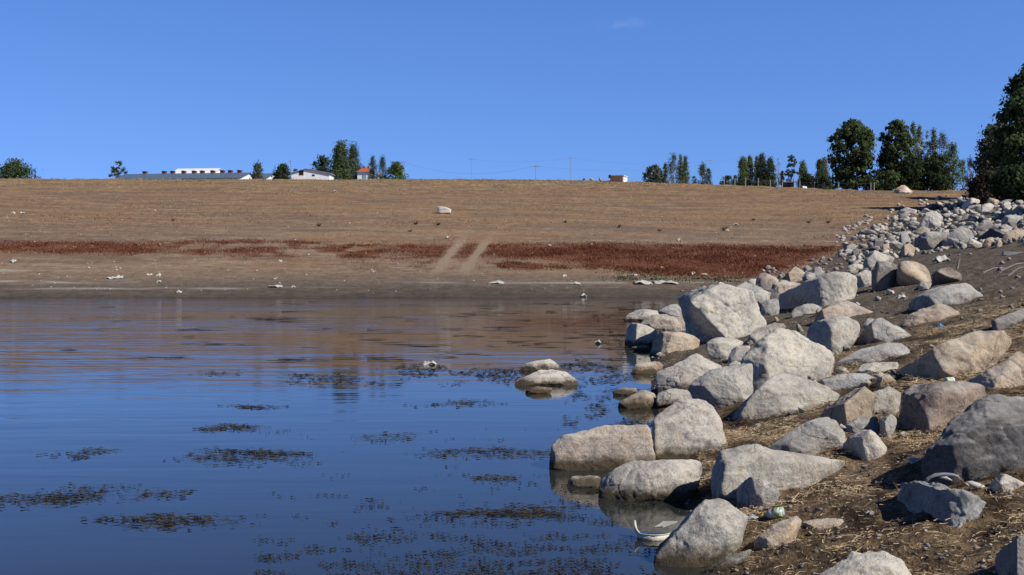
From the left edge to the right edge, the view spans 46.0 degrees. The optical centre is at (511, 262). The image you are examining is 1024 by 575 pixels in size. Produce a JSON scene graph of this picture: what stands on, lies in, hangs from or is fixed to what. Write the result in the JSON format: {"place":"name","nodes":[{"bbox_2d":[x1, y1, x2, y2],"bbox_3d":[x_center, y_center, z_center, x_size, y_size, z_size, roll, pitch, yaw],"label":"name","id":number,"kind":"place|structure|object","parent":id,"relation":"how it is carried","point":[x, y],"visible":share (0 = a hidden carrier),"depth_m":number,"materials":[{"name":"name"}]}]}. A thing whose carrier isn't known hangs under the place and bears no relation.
{"place":"outdoors","nodes":[
{"label":"outdoors","id":0,"kind":"place"},
{"bbox_2d":[0,297,704,574],"bbox_3d":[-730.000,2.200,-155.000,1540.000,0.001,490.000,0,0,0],"label":"lake water","id":1,"kind":"structure","parent":0,"point":[98,389],"depth_m":15.56,"materials":[{"name":"blue liquid"}]},
{"bbox_2d":[0,482,141,509],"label":"floating weed","id":2,"kind":"object","parent":1,"relation":"on","point":[57,497],"visible":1,"depth_m":11.24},
{"bbox_2d":[37,447,123,459],"bbox_3d":[-4.952,2.187,13.857,0.691,0.018,0.903,0,0,27],"label":"floating weed","id":3,"kind":"object","parent":1,"relation":"on","point":[75,456],"visible":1,"depth_m":13.82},
{"bbox_2d":[116,489,194,501],"bbox_3d":[-3.322,2.186,11.357,0.618,0.021,0.658,0,0,0],"label":"floating weed","id":4,"kind":"object","parent":1,"relation":"on","point":[147,493],"visible":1,"depth_m":11.38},
{"bbox_2d":[82,512,255,529],"bbox_3d":[-2.916,2.186,10.206,1.559,0.020,0.702,0,0,0],"label":"floating weed","id":5,"kind":"object","parent":1,"relation":"on","point":[168,516],"visible":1,"depth_m":10.24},
{"bbox_2d":[192,423,267,431],"bbox_3d":[-3.694,2.186,15.969,1.023,0.020,0.804,0,0,0],"label":"floating weed","id":6,"kind":"object","parent":1,"relation":"on","point":[225,428],"visible":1,"depth_m":15.90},
{"bbox_2d":[173,446,314,465],"bbox_3d":[-2.972,2.187,13.572,1.670,0.019,1.278,0,0,12],"label":"floating weed","id":7,"kind":"object","parent":1,"relation":"on","point":[256,452],"visible":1,"depth_m":13.70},
{"bbox_2d":[60,300,657,574],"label":"water weed flecks","id":8,"kind":"object","parent":1,"relation":"on","point":[426,517],"visible":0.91,"depth_m":11.48,"materials":[{"name":"plant"}]},
{"bbox_2d":[407,446,550,458],"bbox_3d":[-0.102,2.186,13.846,2.352,0.020,0.974,0,0,0],"label":"floating weed","id":9,"kind":"object","parent":1,"relation":"on","point":[499,450],"visible":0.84,"depth_m":13.85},
{"bbox_2d":[404,503,593,520],"bbox_3d":[-0.097,2.187,10.580,1.728,0.019,0.746,0,0,0],"label":"floating weed","id":10,"kind":"object","parent":1,"relation":"on","point":[526,512],"visible":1,"depth_m":10.54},
{"bbox_2d":[521,359,561,370],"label":"boulder","id":11,"kind":"object","parent":1,"relation":"in","point":[546,364],"visible":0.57,"depth_m":24.37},
{"bbox_2d":[515,369,577,385],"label":"boulder","id":12,"kind":"object","parent":1,"relation":"in","point":[549,377],"visible":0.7,"depth_m":21.54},
{"bbox_2d":[567,475,600,486],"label":"boulder","id":13,"kind":"object","parent":1,"relation":"in","point":[584,481],"visible":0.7,"depth_m":11.79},
{"bbox_2d":[634,520,677,540],"bbox_3d":[1.165,2.154,9.610,0.361,0.172,0.219,0,0,-17],"label":"broken basin","id":14,"kind":"object","parent":1,"relation":"on","point":[659,537],"visible":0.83,"depth_m":9.55,"materials":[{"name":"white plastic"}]},
{"bbox_2d":[658,304,682,317],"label":"boulder","id":15,"kind":"object","parent":1,"relation":"in","point":[673,309],"visible":0.52,"depth_m":41.67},
{"bbox_2d":[0,178,1023,574],"bbox_3d":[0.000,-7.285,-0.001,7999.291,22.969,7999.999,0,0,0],"label":"ground","id":16,"kind":"structure","parent":0,"point":[210,276],"depth_m":95.03,"materials":[{"name":"soil"}]},
{"bbox_2d":[0,157,40,178],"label":"bush clump","id":17,"kind":"object","parent":16,"relation":"on","point":[12,170],"visible":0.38,"depth_m":328.17,"materials":[{"name":"green plant"}]},
{"bbox_2d":[114,170,252,179],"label":"long barn","id":18,"kind":"structure","parent":16,"relation":"on","point":[212,174],"depth_m":305.40,"materials":[{"name":"white paint"}]},
{"bbox_2d":[271,163,293,178],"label":"round tree","id":19,"kind":"object","parent":16,"relation":"on","point":[282,171],"visible":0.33,"depth_m":288.91,"materials":[{"name":"green plant"}]},
{"bbox_2d":[290,168,335,179],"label":"white shed","id":20,"kind":"structure","parent":16,"relation":"on","point":[305,173],"depth_m":290.00,"materials":[{"name":"paint"}]},
{"bbox_2d":[310,154,331,172],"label":"round tree","id":21,"kind":"object","parent":16,"relation":"on","point":[324,161],"visible":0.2,"depth_m":329.14,"materials":[{"name":"green plant"}]},
{"bbox_2d":[325,140,357,179],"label":"poplar tree","id":22,"kind":"object","parent":16,"relation":"on","point":[339,163],"visible":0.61,"depth_m":298.88,"materials":[{"name":"green plant"}]},
{"bbox_2d":[344,141,362,178],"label":"poplar tree","id":23,"kind":"object","parent":16,"relation":"on","point":[353,151],"visible":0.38,"depth_m":305.27,"materials":[{"name":"green plant"}]},
{"bbox_2d":[1,210,773,290],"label":"shore pebbles","id":24,"kind":"object","parent":16,"relation":"on","point":[334,265],"visible":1,"depth_m":87.42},
{"bbox_2d":[382,161,409,179],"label":"round tree","id":25,"kind":"object","parent":16,"relation":"on","point":[396,170],"visible":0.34,"depth_m":284.15,"materials":[{"name":"green plant"}]},
{"bbox_2d":[0,238,843,278],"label":"red weeds","id":26,"kind":"object","parent":16,"relation":"on","point":[552,251],"visible":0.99,"depth_m":98.41,"materials":[{"name":"plant"}]},
{"bbox_2d":[0,177,963,258],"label":"dry grass","id":27,"kind":"structure","parent":16,"relation":"on","point":[595,185],"depth_m":166.88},
{"bbox_2d":[549,424,655,469],"bbox_3d":[0.957,2.137,13.046,1.141,0.792,0.633,0,0,0],"label":"boulder","id":28,"kind":"object","parent":16,"relation":"on","point":[608,447],"visible":0.64,"depth_m":12.81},
{"bbox_2d":[618,390,656,408],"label":"boulder","id":29,"kind":"object","parent":16,"relation":"on","point":[643,399],"visible":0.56,"depth_m":18.12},
{"bbox_2d":[625,323,657,345],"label":"boulder","id":30,"kind":"object","parent":16,"relation":"on","point":[637,334],"visible":0.73,"depth_m":31.80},
{"bbox_2d":[624,309,658,320],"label":"boulder","id":31,"kind":"object","parent":16,"relation":"on","point":[636,315],"visible":0.54,"depth_m":45.19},
{"bbox_2d":[631,361,662,373],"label":"boulder","id":32,"kind":"object","parent":16,"relation":"on","point":[653,367],"visible":0.56,"depth_m":23.75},
{"bbox_2d":[598,459,701,501],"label":"boulder","id":33,"kind":"object","parent":16,"relation":"on","point":[669,480],"visible":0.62,"depth_m":11.17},
{"bbox_2d":[642,164,668,182],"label":"round tree","id":34,"kind":"object","parent":16,"relation":"on","point":[657,175],"visible":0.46,"depth_m":259.23,"materials":[{"name":"green plant"}]},
{"bbox_2d":[641,314,685,333],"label":"boulder","id":35,"kind":"object","parent":16,"relation":"on","point":[658,323],"visible":0.6,"depth_m":35.10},
{"bbox_2d":[666,153,679,182],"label":"poplar tree","id":36,"kind":"object","parent":16,"relation":"on","point":[670,169],"visible":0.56,"depth_m":267.64,"materials":[{"name":"green plant"}]},
{"bbox_2d":[649,331,699,356],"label":"boulder","id":37,"kind":"object","parent":16,"relation":"on","point":[666,342],"visible":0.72,"depth_m":27.88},
{"bbox_2d":[656,388,692,408],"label":"boulder","id":38,"kind":"object","parent":16,"relation":"on","point":[667,398],"visible":0.45,"depth_m":18.04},
{"bbox_2d":[680,155,691,183],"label":"poplar tree","id":39,"kind":"object","parent":16,"relation":"on","point":[684,175],"visible":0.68,"depth_m":267.73,"materials":[{"name":"green plant"}]},
{"bbox_2d":[655,353,721,394],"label":"boulder","id":40,"kind":"object","parent":16,"relation":"on","point":[689,370],"visible":0.56,"depth_m":19.71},
{"bbox_2d":[652,399,727,459],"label":"boulder","id":41,"kind":"object","parent":16,"relation":"on","point":[684,429],"visible":0.63,"depth_m":13.47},
{"bbox_2d":[654,498,747,566],"bbox_3d":[1.392,2.154,9.001,0.725,0.781,0.646,0,0,0],"label":"boulder","id":42,"kind":"object","parent":16,"relation":"on","point":[706,532],"visible":0.84,"depth_m":8.77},
{"bbox_2d":[688,363,752,408],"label":"boulder","id":43,"kind":"object","parent":16,"relation":"on","point":[728,385],"visible":0.69,"depth_m":16.56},
{"bbox_2d":[678,284,766,342],"bbox_3d":[5.116,1.477,29.799,1.864,1.904,3.543,0,0,0],"label":"boulder","id":44,"kind":"object","parent":16,"relation":"on","point":[722,310],"visible":0.78,"depth_m":28.52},
{"bbox_2d":[706,337,742,359],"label":"boulder","id":45,"kind":"object","parent":16,"relation":"on","point":[717,348],"visible":0.72,"depth_m":23.17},
{"bbox_2d":[701,550,751,573],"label":"boulder","id":46,"kind":"object","parent":16,"relation":"on","point":[730,562],"visible":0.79,"depth_m":8.49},
{"bbox_2d":[727,346,749,363],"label":"boulder","id":47,"kind":"object","parent":16,"relation":"on","point":[737,353],"visible":0.52,"depth_m":22.32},
{"bbox_2d":[590,209,896,284],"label":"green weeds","id":48,"kind":"object","parent":16,"relation":"on","point":[703,278],"visible":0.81,"depth_m":84.57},
{"bbox_2d":[737,156,749,181],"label":"poplar tree","id":49,"kind":"object","parent":16,"relation":"on","point":[743,167],"visible":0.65,"depth_m":221.50,"materials":[{"name":"green plant"}]},
{"bbox_2d":[737,281,770,312],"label":"boulder","id":50,"kind":"object","parent":16,"relation":"on","point":[761,295],"visible":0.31,"depth_m":34.27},
{"bbox_2d":[736,477,779,508],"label":"boulder","id":51,"kind":"object","parent":16,"relation":"on","point":[757,492],"visible":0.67,"depth_m":10.07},
{"bbox_2d":[754,152,768,181],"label":"poplar tree","id":52,"kind":"object","parent":16,"relation":"on","point":[760,166],"visible":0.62,"depth_m":221.53,"materials":[{"name":"green plant"}]},
{"bbox_2d":[745,323,785,343],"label":"boulder","id":53,"kind":"object","parent":16,"relation":"on","point":[757,334],"visible":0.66,"depth_m":25.35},
{"bbox_2d":[755,273,778,291],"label":"boulder","id":54,"kind":"object","parent":16,"relation":"on","point":[765,281],"visible":0.46,"depth_m":48.27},
{"bbox_2d":[761,299,779,315],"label":"boulder","id":55,"kind":"object","parent":16,"relation":"on","point":[769,307],"visible":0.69,"depth_m":33.80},
{"bbox_2d":[763,156,777,181],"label":"poplar tree","id":56,"kind":"object","parent":16,"relation":"on","point":[770,169],"visible":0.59,"depth_m":220.48,"materials":[{"name":"green plant"}]},
{"bbox_2d":[762,507,784,518],"bbox_3d":[2.113,2.033,9.752,0.179,0.083,0.085,-15,-5,17],"label":"plastic bottle","id":57,"kind":"object","parent":16,"relation":"on","point":[776,512],"visible":1,"depth_m":9.72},
{"bbox_2d":[754,516,801,549],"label":"boulder","id":58,"kind":"object","parent":16,"relation":"on","point":[781,532],"visible":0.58,"depth_m":8.70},
{"bbox_2d":[711,444,844,503],"bbox_3d":[2.362,2.040,11.002,1.339,0.795,0.772,0,0,-15],"label":"boulder","id":59,"kind":"object","parent":16,"relation":"on","point":[733,469],"visible":0.53,"depth_m":10.66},
{"bbox_2d":[770,281,799,298],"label":"boulder","id":60,"kind":"object","parent":16,"relation":"on","point":[778,289],"visible":0.56,"depth_m":41.08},
{"bbox_2d":[732,373,839,420],"bbox_3d":[3.515,1.889,15.718,1.403,0.888,1.074,0,0,0],"label":"boulder","id":61,"kind":"object","parent":16,"relation":"on","point":[781,393],"visible":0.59,"depth_m":15.33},
{"bbox_2d":[741,327,834,391],"bbox_3d":[4.056,1.610,17.953,1.428,1.269,1.282,0,0,0],"label":"boulder","id":62,"kind":"object","parent":16,"relation":"on","point":[778,350],"visible":0.48,"depth_m":17.61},
{"bbox_2d":[783,155,797,181],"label":"broad tree","id":63,"kind":"object","parent":16,"relation":"on","point":[790,173],"visible":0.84,"depth_m":214.73,"materials":[{"name":"green plant"}]},
{"bbox_2d":[782,266,804,281],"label":"boulder","id":64,"kind":"object","parent":16,"relation":"on","point":[795,274],"visible":0.54,"depth_m":53.81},
{"bbox_2d":[791,304,821,317],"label":"boulder","id":65,"kind":"object","parent":16,"relation":"on","point":[806,309],"visible":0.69,"depth_m":30.78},
{"bbox_2d":[768,417,845,454],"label":"boulder","id":66,"kind":"object","parent":16,"relation":"on","point":[816,435],"visible":0.58,"depth_m":11.73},
{"bbox_2d":[797,173,817,187],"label":"hedge bush","id":67,"kind":"object","parent":16,"relation":"on","point":[808,178],"visible":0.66,"depth_m":207.81,"materials":[{"name":"green plant"}]},
{"bbox_2d":[778,271,856,308],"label":"boulder","id":68,"kind":"object","parent":16,"relation":"on","point":[830,288],"visible":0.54,"depth_m":33.32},
{"bbox_2d":[809,175,835,188],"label":"hedge bush","id":69,"kind":"object","parent":16,"relation":"on","point":[822,179],"visible":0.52,"depth_m":206.61,"materials":[{"name":"green plant"}]},
{"bbox_2d":[802,518,843,529],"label":"boulder","id":70,"kind":"object","parent":16,"relation":"on","point":[823,523],"visible":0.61,"depth_m":9.10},
{"bbox_2d":[806,315,859,354],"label":"boulder","id":71,"kind":"object","parent":16,"relation":"on","point":[835,335],"visible":0.68,"depth_m":20.37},
{"bbox_2d":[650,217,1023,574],"bbox_3d":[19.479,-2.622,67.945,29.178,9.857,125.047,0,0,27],"label":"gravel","id":72,"kind":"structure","parent":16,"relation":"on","point":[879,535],"depth_m":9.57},
{"bbox_2d":[814,300,872,322],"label":"boulder","id":73,"kind":"object","parent":16,"relation":"on","point":[846,308],"visible":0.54,"depth_m":27.20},
{"bbox_2d":[664,286,1023,574],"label":"dried weed mat","id":74,"kind":"object","parent":16,"relation":"on","point":[757,439],"visible":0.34,"depth_m":12.15,"materials":[{"name":"plant"}]},
{"bbox_2d":[820,386,874,425],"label":"boulder","id":75,"kind":"object","parent":16,"relation":"on","point":[852,405],"visible":0.57,"depth_m":13.21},
{"bbox_2d":[818,373,876,389],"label":"boulder","id":76,"kind":"object","parent":16,"relation":"on","point":[843,381],"visible":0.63,"depth_m":15.86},
{"bbox_2d":[823,117,877,189],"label":"broad tree","id":77,"kind":"object","parent":16,"relation":"on","point":[849,166],"visible":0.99,"depth_m":194.26,"materials":[{"name":"green plant"}]},
{"bbox_2d":[846,416,877,434],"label":"boulder","id":78,"kind":"object","parent":16,"relation":"on","point":[856,425],"visible":0.59,"depth_m":12.72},
{"bbox_2d":[855,270,870,287],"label":"boulder","id":79,"kind":"object","parent":16,"relation":"on","point":[863,278],"visible":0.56,"depth_m":38.05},
{"bbox_2d":[842,430,886,460],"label":"boulder","id":80,"kind":"object","parent":16,"relation":"on","point":[866,443],"visible":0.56,"depth_m":11.30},
{"bbox_2d":[819,550,911,574],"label":"boulder","id":81,"kind":"object","parent":16,"relation":"on","point":[882,562],"visible":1,"depth_m":7.39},
{"bbox_2d":[834,342,910,369],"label":"boulder","id":82,"kind":"object","parent":16,"relation":"on","point":[871,352],"visible":0.64,"depth_m":18.02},
{"bbox_2d":[857,362,898,375],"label":"boulder","id":83,"kind":"object","parent":16,"relation":"on","point":[874,368],"visible":0.53,"depth_m":16.70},
{"bbox_2d":[863,250,893,270],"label":"boulder","id":84,"kind":"object","parent":16,"relation":"on","point":[871,259],"visible":0.56,"depth_m":46.53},
{"bbox_2d":[861,169,902,190],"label":"hedge bush","id":85,"kind":"object","parent":16,"relation":"on","point":[881,180],"visible":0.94,"depth_m":190.82,"materials":[{"name":"green plant"}]},
{"bbox_2d":[855,318,911,343],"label":"boulder","id":86,"kind":"object","parent":16,"relation":"on","point":[876,330],"visible":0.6,"depth_m":20.40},
{"bbox_2d":[871,261,896,290],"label":"boulder","id":87,"kind":"object","parent":16,"relation":"on","point":[883,275],"visible":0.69,"depth_m":34.50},
{"bbox_2d":[872,386,900,414],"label":"boulder","id":88,"kind":"object","parent":16,"relation":"on","point":[887,399],"visible":0.49,"depth_m":13.48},
{"bbox_2d":[879,414,896,438],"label":"boulder","id":89,"kind":"object","parent":16,"relation":"on","point":[887,423],"visible":0.74,"depth_m":12.04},
{"bbox_2d":[761,195,1023,270],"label":"loose pale stones","id":90,"kind":"object","parent":16,"relation":"on","point":[844,253],"visible":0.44,"depth_m":111.29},
{"bbox_2d":[764,195,1023,331],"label":"loose grey stones","id":91,"kind":"object","parent":16,"relation":"on","point":[901,216],"visible":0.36,"depth_m":99.33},
{"bbox_2d":[876,118,914,188],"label":"broad tree","id":92,"kind":"object","parent":16,"relation":"on","point":[890,154],"visible":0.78,"depth_m":194.12,"materials":[{"name":"green plant"}]},
{"bbox_2d":[891,154,929,190],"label":"round tree","id":93,"kind":"object","parent":16,"relation":"on","point":[912,168],"visible":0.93,"depth_m":190.56,"materials":[{"name":"green plant"}]},
{"bbox_2d":[895,261,930,285],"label":"boulder","id":94,"kind":"object","parent":16,"relation":"on","point":[910,272],"visible":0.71,"depth_m":33.99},
{"bbox_2d":[915,123,928,178],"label":"poplar tree","id":95,"kind":"object","parent":16,"relation":"on","point":[918,133],"visible":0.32,"depth_m":197.71,"materials":[{"name":"green plant"}]},
{"bbox_2d":[914,231,946,249],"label":"boulder","id":96,"kind":"object","parent":16,"relation":"on","point":[927,240],"visible":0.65,"depth_m":87.34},
{"bbox_2d":[902,304,960,328],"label":"boulder","id":97,"kind":"object","parent":16,"relation":"on","point":[940,312],"visible":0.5,"depth_m":22.33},
{"bbox_2d":[920,211,942,230],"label":"boulder","id":98,"kind":"object","parent":16,"relation":"on","point":[931,220],"visible":0.57,"depth_m":107.29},
{"bbox_2d":[920,152,958,190],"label":"round tree","id":99,"kind":"object","parent":16,"relation":"on","point":[939,172],"visible":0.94,"depth_m":190.61,"materials":[{"name":"green plant"}]},
{"bbox_2d":[897,481,985,527],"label":"boulder","id":100,"kind":"object","parent":16,"relation":"on","point":[957,507],"visible":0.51,"depth_m":8.62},
{"bbox_2d":[897,381,986,433],"bbox_3d":[4.467,1.681,12.505,0.913,0.914,1.135,0,0,0],"label":"boulder","id":101,"kind":"object","parent":16,"relation":"on","point":[930,407],"visible":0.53,"depth_m":12.20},
{"bbox_2d":[933,132,950,181],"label":"poplar tree","id":102,"kind":"object","parent":16,"relation":"on","point":[942,141],"visible":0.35,"depth_m":195.74,"materials":[{"name":"green plant"}]},
{"bbox_2d":[908,283,982,309],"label":"boulder","id":103,"kind":"object","parent":16,"relation":"on","point":[960,293],"visible":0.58,"depth_m":25.09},
{"bbox_2d":[931,267,961,283],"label":"boulder","id":104,"kind":"object","parent":16,"relation":"on","point":[945,275],"visible":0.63,"depth_m":31.53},
{"bbox_2d":[896,330,1011,380],"bbox_3d":[5.835,1.442,16.074,1.270,1.106,1.837,0,0,-11],"label":"boulder","id":105,"kind":"object","parent":16,"relation":"on","point":[973,351],"visible":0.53,"depth_m":15.42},
{"bbox_2d":[945,142,964,190],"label":"poplar tree","id":106,"kind":"object","parent":16,"relation":"on","point":[953,152],"visible":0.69,"depth_m":193.58,"materials":[{"name":"green plant"}]},
{"bbox_2d":[925,472,984,488],"bbox_3d":[3.403,1.685,9.255,0.471,0.137,0.053,0,0,2],"label":"torn plastic","id":107,"kind":"object","parent":16,"relation":"on","point":[973,484],"visible":0.94,"depth_m":9.25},
{"bbox_2d":[942,226,973,246],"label":"boulder","id":108,"kind":"object","parent":16,"relation":"on","point":[961,233],"visible":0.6,"depth_m":86.38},
{"bbox_2d":[921,394,1023,485],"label":"boulder","id":109,"kind":"object","parent":16,"relation":"on","point":[978,439],"visible":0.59,"depth_m":9.58,"materials":[{"name":"stone"}]},
{"bbox_2d":[964,169,1001,204],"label":"brown bush","id":110,"kind":"object","parent":16,"relation":"on","point":[976,185],"visible":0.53,"depth_m":133.90,"materials":[{"name":"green plant"}]},
{"bbox_2d":[977,228,1004,240],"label":"boulder","id":111,"kind":"object","parent":16,"relation":"on","point":[993,233],"visible":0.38,"depth_m":54.19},
{"bbox_2d":[967,351,1023,389],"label":"boulder","id":112,"kind":"object","parent":16,"relation":"on","point":[1008,371],"visible":0.5,"depth_m":13.83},
{"bbox_2d":[971,122,1023,174],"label":"round tree","id":113,"kind":"object","parent":16,"relation":"on","point":[979,163],"visible":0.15,"depth_m":164.38,"materials":[{"name":"green plant"}]},
{"bbox_2d":[981,163,1023,201],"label":"dark bush","id":114,"kind":"object","parent":16,"relation":"on","point":[1006,182],"visible":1,"depth_m":126.88,"materials":[{"name":"green plant"}]},
{"bbox_2d":[982,63,1023,170],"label":"edge tree","id":115,"kind":"object","parent":16,"relation":"on","point":[1012,131],"visible":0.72,"depth_m":138.91,"materials":[{"name":"green plant"}]},
{"bbox_2d":[988,474,1023,491],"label":"boulder","id":116,"kind":"object","parent":16,"relation":"on","point":[1006,482],"visible":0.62,"depth_m":9.04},
{"bbox_2d":[991,308,1023,330],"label":"boulder","id":117,"kind":"object","parent":16,"relation":"on","point":[1006,321],"visible":0.72,"depth_m":18.64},
{"bbox_2d":[995,536,1023,574],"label":"boulder","id":118,"kind":"object","parent":16,"relation":"on","point":[1009,559],"visible":1,"depth_m":6.93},
{"bbox_2d":[0,0,1023,190],"label":"sky","id":119,"kind":"structure","parent":0,"point":[151,86],"materials":[{"name":"blue"}]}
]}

